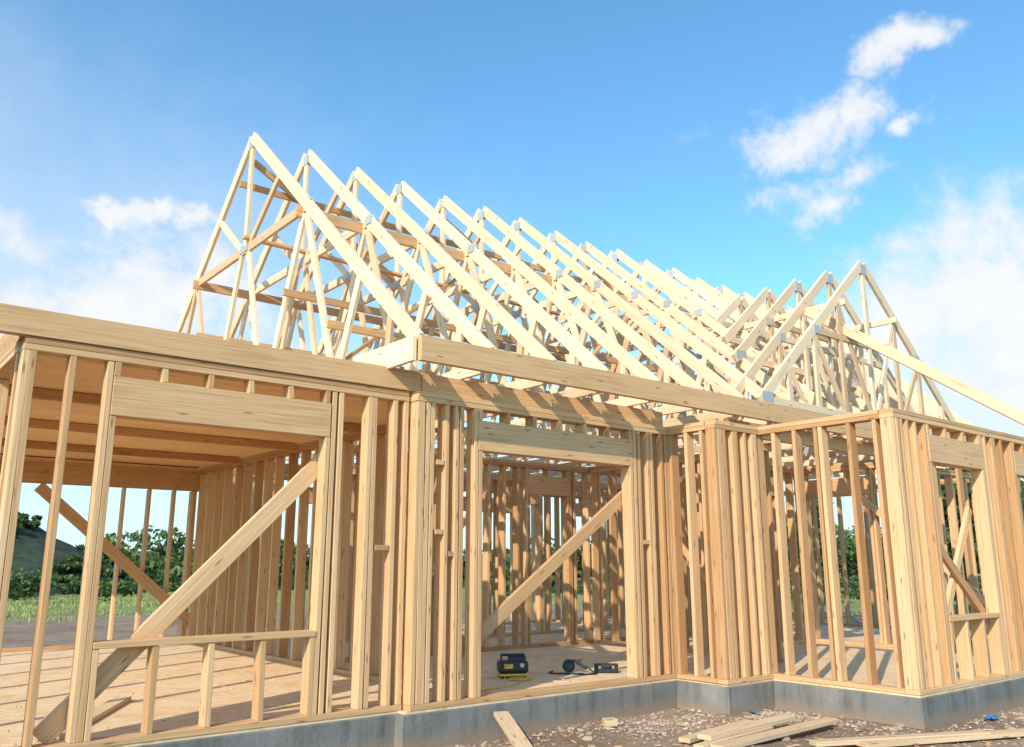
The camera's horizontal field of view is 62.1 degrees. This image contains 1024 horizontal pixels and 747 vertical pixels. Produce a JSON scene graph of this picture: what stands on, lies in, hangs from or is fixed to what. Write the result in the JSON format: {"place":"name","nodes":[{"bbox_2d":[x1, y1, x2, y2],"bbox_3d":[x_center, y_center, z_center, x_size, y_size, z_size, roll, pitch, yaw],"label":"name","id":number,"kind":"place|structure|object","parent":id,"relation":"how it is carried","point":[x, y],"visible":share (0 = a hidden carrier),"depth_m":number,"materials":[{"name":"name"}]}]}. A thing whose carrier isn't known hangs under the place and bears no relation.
{"place":"outdoors","nodes":[
{"label":"outdoors","id":0,"kind":"place"},
{"bbox_2d":[8,524,132,595],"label":"hill","id":1,"kind":"structure","parent":0,"point":[29,546],"depth_m":47.16,"materials":[{"name":"green plant"}]},
{"bbox_2d":[0,0,1023,555],"label":"sky","id":2,"kind":"structure","parent":0,"point":[748,146],"materials":[{"name":"blue"}]},
{"bbox_2d":[2,569,1023,746],"bbox_3d":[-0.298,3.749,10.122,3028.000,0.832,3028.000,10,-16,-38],"label":"ground","id":3,"kind":"structure","parent":0,"point":[17,634],"depth_m":8.90,"materials":[{"name":"brown soil"}]},
{"bbox_2d":[6,590,970,623],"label":"grass","id":4,"kind":"structure","parent":3,"relation":"on","point":[73,602],"depth_m":32.20,"materials":[{"name":"green plant"}]},
{"bbox_2d":[8,511,982,601],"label":"shrubs","id":5,"kind":"object","parent":3,"relation":"on","point":[29,584],"visible":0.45,"depth_m":44.85,"materials":[{"name":"green plant"}]},
{"bbox_2d":[0,132,1023,746],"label":"house under construction","id":6,"kind":"structure","parent":3,"relation":"on","point":[688,548],"depth_m":9.61,"materials":[{"name":"brown wood"}]},
{"bbox_2d":[33,706,56,736],"bbox_3d":[-3.666,2.743,6.794,0.090,0.040,1.440,4,-13,-18],"label":"lumber board","id":7,"kind":"object","parent":6,"relation":"on","point":[42,719],"visible":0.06,"depth_m":6.60,"materials":[{"name":"beige wood"}]},
{"bbox_2d":[56,696,131,738],"bbox_3d":[-3.504,2.863,7.132,0.140,0.040,1.836,2,-13,-9],"label":"lumber board","id":8,"kind":"object","parent":6,"relation":"on","point":[107,707],"visible":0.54,"depth_m":7.44,"materials":[{"name":"beige wood"}]},
{"bbox_2d":[0,653,620,744],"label":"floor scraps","id":9,"kind":"object","parent":6,"relation":"on","point":[336,682],"visible":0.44,"depth_m":9.27,"materials":[{"name":"beige wood"}]},
{"bbox_2d":[481,680,520,690],"bbox_3d":[-0.097,3.278,8.926,0.154,0.011,1.166,-6,-14,25],"label":"extension cord","id":10,"kind":"object","parent":6,"relation":"on","point":[501,687],"visible":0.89,"depth_m":8.83,"materials":[{"name":"yellow plastic"}]},
{"bbox_2d":[497,653,532,679],"bbox_3d":[0.037,3.304,9.599,0.370,0.260,0.440,2,-13,-9],"label":"air compressor","id":11,"kind":"object","parent":6,"relation":"on","point":[515,664],"visible":1,"depth_m":9.60,"materials":[{"name":"black plastic"}]},
{"bbox_2d":[548,659,597,674],"bbox_3d":[0.716,3.447,10.020,0.583,0.160,0.287,-1,-13,6],"label":"circular saw","id":12,"kind":"object","parent":6,"relation":"on","point":[568,665],"visible":1,"depth_m":10.04,"materials":[{"name":"metal"}]},
{"bbox_2d":[594,663,617,672],"bbox_3d":[1.115,3.493,10.084,0.285,0.098,0.176,-1,-13,3],"label":"tool case","id":13,"kind":"object","parent":6,"relation":"on","point":[605,667],"visible":1,"depth_m":10.03,"materials":[{"name":"black plastic"}]},
{"bbox_2d":[494,711,532,746],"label":"lumber board","id":14,"kind":"object","parent":3,"relation":"on","point":[513,732],"visible":1,"depth_m":7.46,"materials":[{"name":"beige wood"}]},
{"bbox_2d":[74,524,980,587],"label":"distant trees","id":15,"kind":"object","parent":3,"relation":"on","point":[157,562],"visible":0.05,"depth_m":60.11,"materials":[{"name":"green plant"}]},
{"bbox_2d":[602,717,617,726],"bbox_3d":[0.962,3.429,8.372,0.130,0.070,0.100,4,-13,-16],"label":"lumber board","id":16,"kind":"object","parent":3,"relation":"on","point":[610,722],"visible":1,"depth_m":8.33,"materials":[{"name":"beige wood"}]},
{"bbox_2d":[678,719,754,743],"bbox_3d":[1.932,3.332,7.939,0.120,0.050,1.179,-12,-17,43],"label":"lumber board","id":17,"kind":"object","parent":3,"relation":"on","point":[690,738],"visible":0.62,"depth_m":7.72,"materials":[{"name":"beige wood"}]},
{"bbox_2d":[693,726,773,746],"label":"lumber board","id":18,"kind":"object","parent":3,"relation":"on","point":[707,743],"visible":0.64,"depth_m":7.53,"materials":[{"name":"beige wood"}]},
{"bbox_2d":[697,714,795,740],"bbox_3d":[2.206,3.283,7.913,1.454,0.045,0.140,11,-17,-42],"label":"lumber board","id":19,"kind":"object","parent":18,"relation":"on","point":[716,734],"visible":1,"depth_m":7.81,"materials":[{"name":"beige wood"}]},
{"bbox_2d":[460,707,1023,746],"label":"dirt clods","id":20,"kind":"object","parent":3,"relation":"on","point":[588,737],"visible":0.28,"depth_m":8.23,"materials":[{"name":"brown soil"}]},
{"bbox_2d":[710,717,837,746],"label":"lumber board","id":21,"kind":"object","parent":3,"relation":"on","point":[752,739],"visible":1,"depth_m":7.73,"materials":[{"name":"beige wood"}]},
{"bbox_2d":[532,708,1023,746],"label":"wood scraps","id":22,"kind":"object","parent":3,"relation":"on","point":[573,741],"visible":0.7,"depth_m":7.92,"materials":[{"name":"beige wood"}]},
{"bbox_2d":[785,498,839,600],"bbox_3d":[11.438,7.097,33.507,2.989,4.496,3.449,-3,-13,12],"label":"tree","id":23,"kind":"object","parent":3,"relation":"on","point":[820,543],"visible":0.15,"depth_m":32.89,"materials":[{"name":"green plant"}]},
{"bbox_2d":[809,730,990,746],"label":"lumber board","id":24,"kind":"object","parent":3,"relation":"on","point":[833,742],"visible":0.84,"depth_m":7.51,"materials":[{"name":"beige wood"}]},
{"bbox_2d":[876,468,979,613],"bbox_3d":[13.642,5.214,26.372,4.592,5.057,3.733,10,-16,-38],"label":"tree","id":25,"kind":"object","parent":3,"relation":"on","point":[945,510],"visible":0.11,"depth_m":25.81,"materials":[{"name":"green plant"}]},
{"bbox_2d":[857,728,1023,746],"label":"lumber board","id":26,"kind":"object","parent":3,"relation":"on","point":[1006,733],"visible":0.96,"depth_m":7.52,"materials":[{"name":"beige wood"}]},
{"bbox_2d":[983,714,997,718],"bbox_3d":[4.889,3.506,8.690,0.153,0.053,0.116,10,-16,-38],"label":"blue plastic scrap","id":27,"kind":"object","parent":3,"relation":"on","point":[989,716],"visible":1,"depth_m":8.70,"materials":[{"name":"blue plastic"}]},
{"bbox_2d":[972,478,1023,537],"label":"tree","id":28,"kind":"object","parent":3,"relation":"on","point":[1022,487],"visible":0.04,"depth_m":28.55,"materials":[{"name":"green plant"}]},
{"bbox_2d":[455,708,1023,746],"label":"gravel","id":29,"kind":"structure","parent":0,"point":[730,718],"depth_m":8.50,"materials":[{"name":"gravel"}]}
]}

